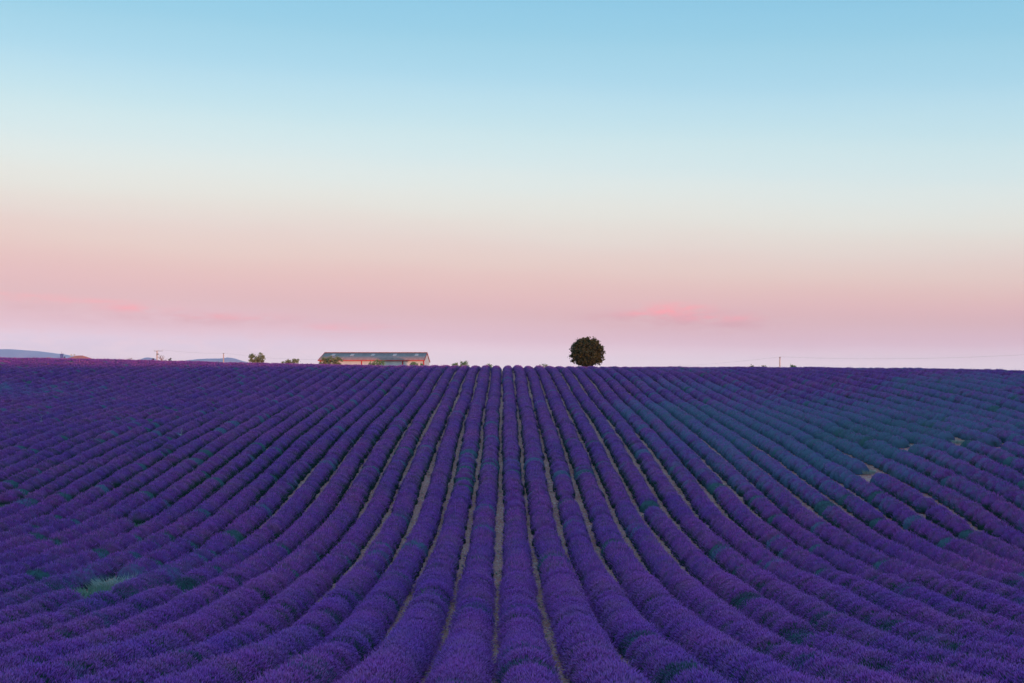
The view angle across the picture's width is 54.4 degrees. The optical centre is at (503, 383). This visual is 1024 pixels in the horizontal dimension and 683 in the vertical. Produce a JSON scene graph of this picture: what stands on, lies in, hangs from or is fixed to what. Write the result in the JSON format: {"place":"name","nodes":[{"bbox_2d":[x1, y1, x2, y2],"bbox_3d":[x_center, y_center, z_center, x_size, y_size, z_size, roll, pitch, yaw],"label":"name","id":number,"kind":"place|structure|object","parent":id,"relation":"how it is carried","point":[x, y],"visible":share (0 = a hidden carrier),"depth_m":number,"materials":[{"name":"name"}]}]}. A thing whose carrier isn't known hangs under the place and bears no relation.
{"place":"outdoors","nodes":[
{"label":"outdoors","id":0,"kind":"place"},
{"bbox_2d":[0,349,72,357],"bbox_3d":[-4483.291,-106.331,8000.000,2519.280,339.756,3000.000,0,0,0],"label":"mountain","id":1,"kind":"structure","parent":0,"point":[9,353],"depth_m":7771.67,"materials":[{"name":"stone"}]},
{"bbox_2d":[185,358,248,362],"bbox_3d":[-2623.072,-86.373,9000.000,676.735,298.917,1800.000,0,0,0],"label":"distant hill","id":2,"kind":"structure","parent":0,"point":[228,360],"depth_m":8906.76,"materials":[{"name":"stone"}]},
{"bbox_2d":[0,0,1023,370],"label":"sky","id":3,"kind":"structure","parent":0,"point":[691,183],"materials":[{"name":"blue"}]},
{"bbox_2d":[2,370,1023,682],"bbox_3d":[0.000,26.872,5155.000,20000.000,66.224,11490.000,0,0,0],"label":"ground","id":4,"kind":"structure","parent":0,"point":[530,536],"depth_m":62.54,"materials":[{"name":"soil"}]},
{"bbox_2d":[0,357,47,361],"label":"lavender row","id":5,"kind":"object","parent":4,"relation":"on","point":[25,358],"visible":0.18,"depth_m":155.54,"materials":[{"name":"purple plant"}]},
{"bbox_2d":[0,358,57,363],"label":"lavender row","id":6,"kind":"object","parent":4,"relation":"on","point":[21,360],"visible":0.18,"depth_m":151.53,"materials":[{"name":"purple plant"}]},
{"bbox_2d":[0,357,65,366],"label":"lavender row","id":7,"kind":"object","parent":4,"relation":"on","point":[1,365],"visible":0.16,"depth_m":149.91,"materials":[{"name":"purple plant"}]},
{"bbox_2d":[0,358,74,370],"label":"lavender row","id":8,"kind":"object","parent":4,"relation":"on","point":[12,365],"visible":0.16,"depth_m":144.66,"materials":[{"name":"purple plant"}]},
{"bbox_2d":[0,358,85,376],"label":"lavender row","id":9,"kind":"object","parent":4,"relation":"on","point":[22,368],"visible":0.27,"depth_m":141.69,"materials":[{"name":"purple plant"}]},
{"bbox_2d":[0,358,89,372],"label":"lavender row","id":10,"kind":"object","parent":4,"relation":"on","point":[21,366],"visible":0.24,"depth_m":144.74,"materials":[{"name":"purple plant"}]},
{"bbox_2d":[0,358,103,383],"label":"lavender row","id":11,"kind":"object","parent":4,"relation":"on","point":[22,375],"visible":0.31,"depth_m":136.83,"materials":[{"name":"purple plant"}]},
{"bbox_2d":[0,358,105,379],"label":"lavender row","id":12,"kind":"object","parent":4,"relation":"on","point":[6,376],"visible":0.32,"depth_m":138.27,"materials":[{"name":"purple plant"}]},
{"bbox_2d":[0,359,125,389],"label":"lavender row","id":13,"kind":"object","parent":4,"relation":"on","point":[52,374],"visible":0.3,"depth_m":132.81,"materials":[{"name":"purple plant"}]},
{"bbox_2d":[0,358,129,387],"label":"lavender row","id":14,"kind":"object","parent":4,"relation":"on","point":[26,379],"visible":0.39,"depth_m":134.87,"materials":[{"name":"purple plant"}]},
{"bbox_2d":[0,359,140,392],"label":"lavender row","id":15,"kind":"object","parent":4,"relation":"on","point":[61,375],"visible":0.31,"depth_m":132.14,"materials":[{"name":"purple plant"}]},
{"bbox_2d":[70,354,90,358],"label":"farmhouse","id":16,"kind":"object","parent":4,"relation":"on","point":[77,357],"visible":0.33,"depth_m":333.01,"materials":[{"name":"ceramic"}]},
{"bbox_2d":[0,359,161,396],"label":"lavender row","id":17,"kind":"object","parent":4,"relation":"on","point":[62,379],"visible":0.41,"depth_m":129.59,"materials":[{"name":"purple plant"}]},
{"bbox_2d":[0,360,166,400],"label":"lavender row","id":18,"kind":"object","parent":4,"relation":"on","point":[75,379],"visible":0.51,"depth_m":128.38,"materials":[{"name":"purple plant"}]},
{"bbox_2d":[76,587,97,598],"bbox_3d":[-16.382,8.278,38.458,2.304,0.549,2.237,0,0,40],"label":"weed patch","id":19,"kind":"object","parent":4,"relation":"on","point":[87,594],"visible":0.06,"depth_m":39.05,"materials":[{"name":"green plant"}]},
{"bbox_2d":[0,360,178,403],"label":"lavender row","id":20,"kind":"object","parent":4,"relation":"on","point":[108,373],"visible":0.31,"depth_m":125.03,"materials":[{"name":"purple plant"}]},
{"bbox_2d":[68,583,112,597],"bbox_3d":[-16.327,8.385,39.795,3.210,0.418,2.991,0,0,0],"label":"weed patch","id":21,"kind":"object","parent":4,"relation":"on","point":[99,588],"visible":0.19,"depth_m":40.43,"materials":[{"name":"green plant"}]},
{"bbox_2d":[0,360,192,407],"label":"lavender row","id":22,"kind":"object","parent":4,"relation":"on","point":[70,388],"visible":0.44,"depth_m":122.15,"materials":[{"name":"purple plant"}]},
{"bbox_2d":[0,360,200,412],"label":"lavender row","id":23,"kind":"object","parent":4,"relation":"on","point":[73,392],"visible":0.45,"depth_m":119.54,"materials":[{"name":"purple plant"}]},
{"bbox_2d":[0,361,214,416],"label":"lavender row","id":24,"kind":"object","parent":4,"relation":"on","point":[109,385],"visible":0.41,"depth_m":119.13,"materials":[{"name":"purple plant"}]},
{"bbox_2d":[82,576,132,589],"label":"dry grass","id":25,"kind":"structure","parent":4,"relation":"on","point":[97,584],"depth_m":42.17,"materials":[{"name":"green plant"}]},
{"bbox_2d":[0,361,218,421],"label":"lavender row","id":26,"kind":"object","parent":4,"relation":"on","point":[9,416],"visible":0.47,"depth_m":114.43,"materials":[{"name":"purple plant"}]},
{"bbox_2d":[0,362,226,428],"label":"lavender row","id":27,"kind":"object","parent":4,"relation":"on","point":[15,420],"visible":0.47,"depth_m":111.58,"materials":[{"name":"purple plant"}]},
{"bbox_2d":[0,362,231,433],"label":"lavender row","id":28,"kind":"object","parent":4,"relation":"on","point":[9,427],"visible":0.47,"depth_m":105.41,"materials":[{"name":"purple plant"}]},
{"bbox_2d":[106,573,141,586],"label":"dry grass","id":29,"kind":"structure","parent":4,"relation":"on","point":[122,579],"depth_m":42.45,"materials":[{"name":"green plant"}]},
{"bbox_2d":[0,361,254,441],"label":"lavender row","id":30,"kind":"object","parent":4,"relation":"on","point":[45,422],"visible":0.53,"depth_m":103.21,"materials":[{"name":"purple plant"}]},
{"bbox_2d":[0,362,259,449],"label":"lavender row","id":31,"kind":"object","parent":4,"relation":"on","point":[11,441],"visible":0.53,"depth_m":98.38,"materials":[{"name":"purple plant"}]},
{"bbox_2d":[0,362,265,459],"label":"lavender row","id":32,"kind":"object","parent":4,"relation":"on","point":[22,445],"visible":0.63,"depth_m":94.30,"materials":[{"name":"purple plant"}]},
{"bbox_2d":[0,363,284,469],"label":"lavender row","id":33,"kind":"object","parent":4,"relation":"on","point":[25,453],"visible":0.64,"depth_m":90.93,"materials":[{"name":"purple plant"}]},
{"bbox_2d":[0,363,296,481],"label":"lavender row","id":34,"kind":"object","parent":4,"relation":"on","point":[7,471],"visible":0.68,"depth_m":86.35,"materials":[{"name":"purple plant"}]},
{"bbox_2d":[0,363,302,494],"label":"lavender row","id":35,"kind":"object","parent":4,"relation":"on","point":[12,481],"visible":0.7,"depth_m":82.66,"materials":[{"name":"purple plant"}]},
{"bbox_2d":[0,362,313,506],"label":"lavender row","id":36,"kind":"object","parent":4,"relation":"on","point":[39,481],"visible":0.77,"depth_m":79.61,"materials":[{"name":"purple plant"}]},
{"bbox_2d":[0,364,321,518],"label":"lavender row","id":37,"kind":"object","parent":4,"relation":"on","point":[54,486],"visible":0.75,"depth_m":76.17,"materials":[{"name":"purple plant"}]},
{"bbox_2d":[0,364,333,532],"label":"lavender row","id":38,"kind":"object","parent":4,"relation":"on","point":[67,494],"visible":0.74,"depth_m":72.68,"materials":[{"name":"purple plant"}]},
{"bbox_2d":[0,364,339,541],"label":"lavender row","id":39,"kind":"object","parent":4,"relation":"on","point":[116,479],"visible":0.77,"depth_m":71.35,"materials":[{"name":"purple plant"}]},
{"bbox_2d":[0,364,348,554],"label":"lavender row","id":40,"kind":"object","parent":4,"relation":"on","point":[114,496],"visible":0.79,"depth_m":68.27,"materials":[{"name":"purple plant"}]},
{"bbox_2d":[0,364,360,566],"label":"lavender row","id":41,"kind":"object","parent":4,"relation":"on","point":[122,508],"visible":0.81,"depth_m":65.87,"materials":[{"name":"purple plant"}]},
{"bbox_2d":[0,364,374,580],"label":"lavender row","id":42,"kind":"object","parent":4,"relation":"on","point":[171,495],"visible":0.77,"depth_m":63.39,"materials":[{"name":"purple plant"}]},
{"bbox_2d":[0,365,387,595],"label":"lavender row","id":43,"kind":"object","parent":4,"relation":"on","point":[205,490],"visible":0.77,"depth_m":60.68,"materials":[{"name":"purple plant"}]},
{"bbox_2d":[0,365,395,608],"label":"lavender row","id":44,"kind":"object","parent":4,"relation":"on","point":[106,568],"visible":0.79,"depth_m":55.50,"materials":[{"name":"purple plant"}]},
{"bbox_2d":[0,364,407,625],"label":"lavender row","id":45,"kind":"object","parent":4,"relation":"on","point":[243,500],"visible":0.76,"depth_m":56.38,"materials":[{"name":"purple plant"}]},
{"bbox_2d":[0,364,417,643],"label":"lavender row","id":46,"kind":"object","parent":4,"relation":"on","point":[260,512],"visible":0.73,"depth_m":50.52,"materials":[{"name":"purple plant"}]},
{"bbox_2d":[0,365,426,661],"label":"lavender row","id":47,"kind":"object","parent":4,"relation":"on","point":[292,510],"visible":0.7,"depth_m":46.97,"materials":[{"name":"purple plant"}]},
{"bbox_2d":[0,365,437,673],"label":"lavender row","id":48,"kind":"object","parent":4,"relation":"on","point":[313,518],"visible":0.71,"depth_m":42.75,"materials":[{"name":"purple plant"}]},
{"bbox_2d":[0,365,449,682],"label":"lavender row","id":49,"kind":"object","parent":4,"relation":"on","point":[232,608],"visible":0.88,"depth_m":35.48,"materials":[{"name":"purple plant"}]},
{"bbox_2d":[42,365,458,682],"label":"lavender row","id":50,"kind":"object","parent":4,"relation":"on","point":[295,600],"visible":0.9,"depth_m":37.44,"materials":[{"name":"purple plant"}]},
{"bbox_2d":[248,352,265,362],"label":"olive tree","id":51,"kind":"object","parent":4,"relation":"on","point":[256,358],"visible":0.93,"depth_m":204.59,"materials":[{"name":"green plant"}]},
{"bbox_2d":[281,358,299,362],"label":"shrub","id":52,"kind":"object","parent":4,"relation":"on","point":[293,360],"visible":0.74,"depth_m":204.63,"materials":[{"name":"green plant"}]},
{"bbox_2d":[146,365,469,682],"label":"lavender row","id":53,"kind":"object","parent":4,"relation":"on","point":[331,611],"visible":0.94,"depth_m":36.19,"materials":[{"name":"purple plant"}]},
{"bbox_2d":[318,355,341,364],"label":"shrub","id":54,"kind":"object","parent":4,"relation":"on","point":[334,360],"visible":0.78,"depth_m":211.62,"materials":[{"name":"green plant"}]},
{"bbox_2d":[242,365,480,682],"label":"lavender row","id":55,"kind":"object","parent":4,"relation":"on","point":[359,633],"visible":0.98,"depth_m":36.73,"materials":[{"name":"purple plant"}]},
{"bbox_2d":[318,352,429,365],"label":"barn","id":56,"kind":"structure","parent":4,"relation":"on","point":[387,358],"depth_m":253.40,"materials":[{"name":"tile"}]},
{"bbox_2d":[369,359,385,365],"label":"shrub","id":57,"kind":"object","parent":4,"relation":"on","point":[378,362],"visible":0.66,"depth_m":215.79,"materials":[{"name":"green plant"}]},
{"bbox_2d":[330,365,491,682],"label":"lavender row","id":58,"kind":"object","parent":4,"relation":"on","point":[404,652],"visible":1,"depth_m":37.55,"materials":[{"name":"purple plant"}]},
{"bbox_2d":[451,361,469,366],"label":"shrub","id":59,"kind":"object","parent":4,"relation":"on","point":[463,363],"visible":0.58,"depth_m":199.88,"materials":[{"name":"green plant"}]},
{"bbox_2d":[420,365,501,682],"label":"lavender row","id":60,"kind":"object","parent":4,"relation":"on","point":[464,654],"visible":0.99,"depth_m":38.24,"materials":[{"name":"purple plant"}]},
{"bbox_2d":[87,426,873,677],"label":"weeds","id":61,"kind":"object","parent":4,"relation":"on","point":[546,635],"visible":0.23,"depth_m":59.25,"materials":[{"name":"green plant"}]},
{"bbox_2d":[492,365,562,682],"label":"lavender row","id":62,"kind":"object","parent":4,"relation":"on","point":[524,655],"visible":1,"depth_m":38.59,"materials":[{"name":"purple plant"}]},
{"bbox_2d":[86,386,981,682],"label":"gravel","id":63,"kind":"structure","parent":4,"relation":"on","point":[502,500],"depth_m":66.88,"materials":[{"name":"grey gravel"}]},
{"bbox_2d":[513,365,655,682],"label":"lavender row","id":64,"kind":"object","parent":4,"relation":"on","point":[586,652],"visible":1,"depth_m":37.16,"materials":[{"name":"purple plant"}]},
{"bbox_2d":[569,336,605,366],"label":"oak tree","id":65,"kind":"object","parent":4,"relation":"on","point":[587,351],"visible":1,"depth_m":186.71,"materials":[{"name":"green plant"}]},
{"bbox_2d":[524,366,741,682],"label":"lavender row","id":66,"kind":"object","parent":4,"relation":"on","point":[643,644],"visible":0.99,"depth_m":36.38,"materials":[{"name":"purple plant"}]},
{"bbox_2d":[534,365,848,682],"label":"lavender row","id":67,"kind":"object","parent":4,"relation":"on","point":[653,601],"visible":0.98,"depth_m":36.42,"materials":[{"name":"purple plant"}]},
{"bbox_2d":[545,365,916,682],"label":"lavender row","id":68,"kind":"object","parent":4,"relation":"on","point":[678,582],"visible":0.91,"depth_m":37.22,"materials":[{"name":"purple plant"}]},
{"bbox_2d":[555,366,1014,682],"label":"lavender row","id":69,"kind":"object","parent":4,"relation":"on","point":[726,587],"visible":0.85,"depth_m":37.61,"materials":[{"name":"purple plant"}]},
{"bbox_2d":[565,366,1023,682],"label":"lavender row","id":70,"kind":"object","parent":4,"relation":"on","point":[822,616],"visible":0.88,"depth_m":38.27,"materials":[{"name":"purple plant"}]},
{"bbox_2d":[576,366,1023,667],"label":"lavender row","id":71,"kind":"object","parent":4,"relation":"on","point":[707,511],"visible":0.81,"depth_m":42.95,"materials":[{"name":"purple plant"}]},
{"bbox_2d":[587,366,1023,654],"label":"lavender row","id":72,"kind":"object","parent":4,"relation":"on","point":[744,518],"visible":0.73,"depth_m":47.74,"materials":[{"name":"purple plant"}]},
{"bbox_2d":[599,366,1023,638],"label":"lavender row","id":73,"kind":"object","parent":4,"relation":"on","point":[755,500],"visible":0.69,"depth_m":51.87,"materials":[{"name":"purple plant"}]},
{"bbox_2d":[609,366,1023,624],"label":"lavender row","id":74,"kind":"object","parent":4,"relation":"on","point":[783,499],"visible":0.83,"depth_m":52.81,"materials":[{"name":"purple plant"}]},
{"bbox_2d":[621,366,1023,606],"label":"lavender row","id":75,"kind":"object","parent":4,"relation":"on","point":[826,509],"visible":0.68,"depth_m":58.01,"materials":[{"name":"purple plant"}]},
{"bbox_2d":[630,367,1023,594],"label":"lavender row","id":76,"kind":"object","parent":4,"relation":"on","point":[869,515],"visible":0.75,"depth_m":60.00,"materials":[{"name":"purple plant"}]},
{"bbox_2d":[642,366,1023,577],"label":"lavender row","id":77,"kind":"object","parent":4,"relation":"on","point":[901,514],"visible":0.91,"depth_m":60.57,"materials":[{"name":"purple plant"}]},
{"bbox_2d":[649,366,1023,565],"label":"lavender row","id":78,"kind":"object","parent":4,"relation":"on","point":[945,518],"visible":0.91,"depth_m":61.49,"materials":[{"name":"purple plant"}]},
{"bbox_2d":[658,366,1023,550],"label":"lavender row","id":79,"kind":"object","parent":4,"relation":"on","point":[978,516],"visible":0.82,"depth_m":64.09,"materials":[{"name":"purple plant"}]},
{"bbox_2d":[670,366,1023,533],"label":"lavender row","id":80,"kind":"object","parent":4,"relation":"on","point":[1001,507],"visible":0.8,"depth_m":67.10,"materials":[{"name":"purple plant"}]},
{"bbox_2d":[683,366,1023,511],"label":"lavender row","id":81,"kind":"object","parent":4,"relation":"on","point":[1009,492],"visible":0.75,"depth_m":69.83,"materials":[{"name":"purple plant"}]},
{"bbox_2d":[696,366,1023,491],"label":"lavender row","id":82,"kind":"object","parent":4,"relation":"on","point":[985,463],"visible":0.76,"depth_m":74.70,"materials":[{"name":"purple plant"}]},
{"bbox_2d":[704,366,1023,473],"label":"lavender row","id":83,"kind":"object","parent":4,"relation":"on","point":[1003,457],"visible":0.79,"depth_m":80.89,"materials":[{"name":"purple plant"}]},
{"bbox_2d":[720,366,1023,459],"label":"lavender row","id":84,"kind":"object","parent":4,"relation":"on","point":[988,439],"visible":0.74,"depth_m":84.63,"materials":[{"name":"purple plant"}]},
{"bbox_2d":[732,366,1023,445],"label":"lavender row","id":85,"kind":"object","parent":4,"relation":"on","point":[1003,435],"visible":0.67,"depth_m":88.22,"materials":[{"name":"purple plant"}]},
{"bbox_2d":[749,366,1023,434],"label":"lavender row","id":86,"kind":"object","parent":4,"relation":"on","point":[988,421],"visible":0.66,"depth_m":92.73,"materials":[{"name":"purple plant"}]},
{"bbox_2d":[751,366,1023,429],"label":"lavender row","id":87,"kind":"object","parent":4,"relation":"on","point":[970,409],"visible":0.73,"depth_m":93.39,"materials":[{"name":"purple plant"}]},
{"bbox_2d":[771,367,1023,420],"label":"lavender row","id":88,"kind":"object","parent":4,"relation":"on","point":[978,404],"visible":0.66,"depth_m":95.18,"materials":[{"name":"purple plant"}]},
{"bbox_2d":[782,366,1023,412],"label":"lavender row","id":89,"kind":"object","parent":4,"relation":"on","point":[1001,401],"visible":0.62,"depth_m":96.68,"materials":[{"name":"purple plant"}]},
{"bbox_2d":[806,366,1023,403],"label":"lavender row","id":90,"kind":"object","parent":4,"relation":"on","point":[985,389],"visible":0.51,"depth_m":97.96,"materials":[{"name":"purple plant"}]},
{"bbox_2d":[828,367,1023,394],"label":"lavender row","id":91,"kind":"object","parent":4,"relation":"on","point":[1010,388],"visible":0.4,"depth_m":99.38,"materials":[{"name":"purple plant"}]},
{"bbox_2d":[846,367,1023,388],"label":"lavender row","id":92,"kind":"object","parent":4,"relation":"on","point":[1015,382],"visible":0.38,"depth_m":101.90,"materials":[{"name":"purple plant"}]},
{"bbox_2d":[878,367,1023,382],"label":"lavender row","id":93,"kind":"object","parent":4,"relation":"on","point":[994,375],"visible":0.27,"depth_m":103.29,"materials":[{"name":"purple plant"}]},
{"bbox_2d":[895,367,1023,377],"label":"lavender row","id":94,"kind":"object","parent":4,"relation":"on","point":[1003,372],"visible":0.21,"depth_m":104.61,"materials":[{"name":"purple plant"}]},
{"bbox_2d":[928,368,1023,373],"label":"lavender row","id":95,"kind":"object","parent":4,"relation":"on","point":[1015,371],"visible":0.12,"depth_m":105.50,"materials":[{"name":"purple plant"}]},
{"bbox_2d":[861,469,876,473],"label":"dry grass","id":96,"kind":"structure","parent":0,"point":[870,472],"depth_m":67.12,"materials":[{"name":"grey plant"}]},
{"bbox_2d":[951,440,963,443],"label":"dry grass","id":97,"kind":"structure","parent":0,"point":[957,442],"depth_m":72.61,"materials":[{"name":"plant"}]}
]}

